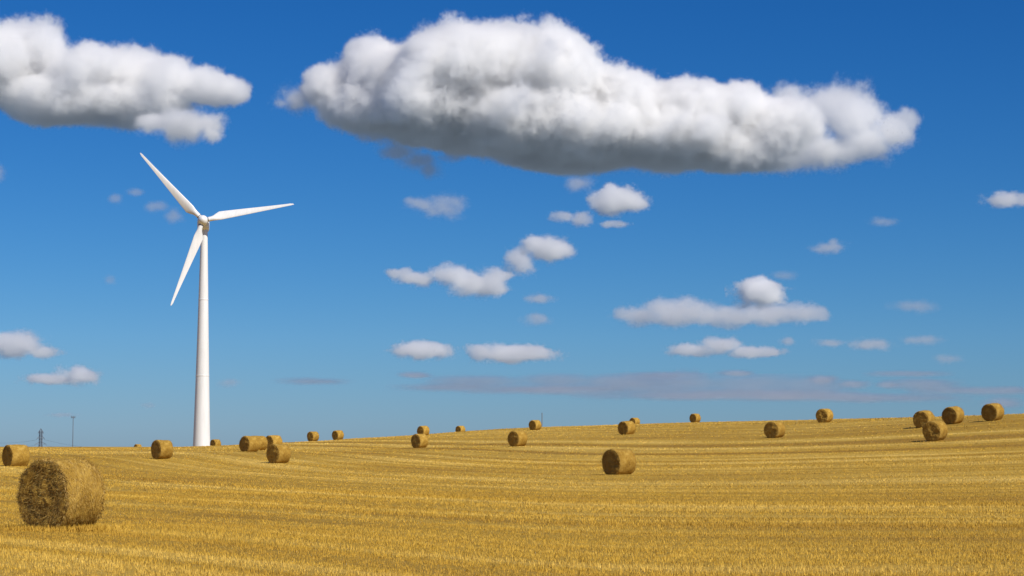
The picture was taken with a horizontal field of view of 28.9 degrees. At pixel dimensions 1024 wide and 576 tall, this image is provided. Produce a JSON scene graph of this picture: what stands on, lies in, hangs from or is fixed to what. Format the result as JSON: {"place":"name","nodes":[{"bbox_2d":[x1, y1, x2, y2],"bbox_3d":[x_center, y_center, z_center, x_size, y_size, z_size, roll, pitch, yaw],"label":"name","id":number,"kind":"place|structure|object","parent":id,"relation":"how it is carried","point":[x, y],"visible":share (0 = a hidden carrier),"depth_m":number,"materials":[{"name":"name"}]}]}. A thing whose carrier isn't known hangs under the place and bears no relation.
{"place":"outdoors","nodes":[
{"label":"outdoors","id":0,"kind":"place"},
{"bbox_2d":[0,413,1023,575],"bbox_3d":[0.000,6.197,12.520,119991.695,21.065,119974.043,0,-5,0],"label":"ground","id":1,"kind":"structure","parent":0,"point":[969,431],"depth_m":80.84,"materials":[{"name":"yellow plant"}]},
{"bbox_2d":[2,444,30,465],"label":"straw bale","id":2,"kind":"object","parent":1,"relation":"on","point":[16,455],"visible":0.98,"depth_m":127.09},
{"bbox_2d":[36,429,44,446],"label":"power pylon","id":3,"kind":"object","parent":1,"relation":"on","point":[41,432],"visible":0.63,"depth_m":1495.61,"materials":[{"name":"metal"}]},
{"bbox_2d":[15,455,106,530],"bbox_3d":[-9.462,4.284,41.783,1.682,1.619,1.281,-3,-6,33],"label":"straw bale","id":4,"kind":"object","parent":1,"relation":"on","point":[67,492],"visible":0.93,"depth_m":41.38},
{"bbox_2d":[0,522,137,531],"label":"loose straw","id":5,"kind":"object","parent":1,"relation":"on","point":[99,526],"visible":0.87,"depth_m":41.11,"materials":[{"name":"yellow plant"}]},
{"bbox_2d":[150,440,173,458],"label":"straw bale","id":6,"kind":"object","parent":1,"relation":"on","point":[161,449],"visible":0.99,"depth_m":150.07},
{"bbox_2d":[210,439,220,445],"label":"straw bale","id":7,"kind":"object","parent":1,"relation":"on","point":[216,442],"visible":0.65,"depth_m":313.64},
{"bbox_2d":[140,153,293,445],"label":"wind turbine","id":8,"kind":"object","parent":1,"relation":"on","point":[201,434],"visible":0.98,"depth_m":442.45,"materials":[{"name":"white paint"}]},
{"bbox_2d":[239,436,259,451],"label":"straw bale","id":9,"kind":"object","parent":1,"relation":"on","point":[249,443],"visible":0.96,"depth_m":175.00},
{"bbox_2d":[253,435,267,449],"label":"straw bale","id":10,"kind":"object","parent":1,"relation":"on","point":[263,441],"visible":0.53,"depth_m":195.06},
{"bbox_2d":[266,435,282,448],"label":"straw bale","id":11,"kind":"object","parent":1,"relation":"on","point":[274,439],"visible":0.62,"depth_m":212.89},
{"bbox_2d":[266,443,291,462],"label":"straw bale","id":12,"kind":"object","parent":1,"relation":"on","point":[278,453],"visible":1,"depth_m":145.05},
{"bbox_2d":[307,431,318,440],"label":"straw bale","id":13,"kind":"object","parent":1,"relation":"on","point":[312,435],"visible":0.96,"depth_m":288.78},
{"bbox_2d":[332,430,343,439],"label":"straw bale","id":14,"kind":"object","parent":1,"relation":"on","point":[337,434],"visible":1,"depth_m":310.71},
{"bbox_2d":[411,433,427,447],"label":"straw bale","id":15,"kind":"object","parent":1,"relation":"on","point":[419,440],"visible":0.96,"depth_m":198.98},
{"bbox_2d":[417,426,429,434],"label":"straw bale","id":16,"kind":"object","parent":1,"relation":"on","point":[425,430],"visible":0.77,"depth_m":293.76},
{"bbox_2d":[455,426,465,431],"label":"straw bale","id":17,"kind":"object","parent":1,"relation":"on","point":[459,428],"visible":0.79,"depth_m":366.62},
{"bbox_2d":[507,430,527,446],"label":"straw bale","id":18,"kind":"object","parent":1,"relation":"on","point":[517,438],"visible":1,"depth_m":184.00},
{"bbox_2d":[529,420,541,429],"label":"straw bale","id":19,"kind":"object","parent":1,"relation":"on","point":[534,424],"visible":0.96,"depth_m":289.87},
{"bbox_2d":[601,448,636,474],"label":"straw bale","id":20,"kind":"object","parent":1,"relation":"on","point":[618,461],"visible":0.98,"depth_m":106.14},
{"bbox_2d":[618,421,635,434],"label":"straw bale","id":21,"kind":"object","parent":1,"relation":"on","point":[626,427],"visible":0.98,"depth_m":212.01},
{"bbox_2d":[629,418,640,423],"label":"straw bale","id":22,"kind":"object","parent":1,"relation":"on","point":[636,420],"visible":0.58,"depth_m":348.71},
{"bbox_2d":[689,413,700,421],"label":"straw bale","id":23,"kind":"object","parent":1,"relation":"on","point":[695,417],"visible":0.92,"depth_m":310.94},
{"bbox_2d":[763,421,784,437],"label":"straw bale","id":24,"kind":"object","parent":1,"relation":"on","point":[774,429],"visible":0.98,"depth_m":174.07},
{"bbox_2d":[815,408,833,422],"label":"straw bale","id":25,"kind":"object","parent":1,"relation":"on","point":[824,415],"visible":0.99,"depth_m":214.08},
{"bbox_2d":[913,410,935,427],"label":"straw bale","id":26,"kind":"object","parent":1,"relation":"on","point":[920,418],"visible":0.89,"depth_m":169.20},
{"bbox_2d":[922,419,948,440],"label":"straw bale","id":27,"kind":"object","parent":1,"relation":"on","point":[936,430],"visible":1,"depth_m":145.13},
{"bbox_2d":[941,405,964,424],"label":"straw bale","id":28,"kind":"object","parent":1,"relation":"on","point":[953,415],"visible":1,"depth_m":171.19},
{"bbox_2d":[981,403,1004,420],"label":"straw bale","id":29,"kind":"object","parent":1,"relation":"on","point":[992,411],"visible":1,"depth_m":169.22},
{"bbox_2d":[0,0,1023,446],"label":"sky","id":30,"kind":"structure","parent":0,"point":[504,214],"materials":[{"name":"blue"}]}
]}

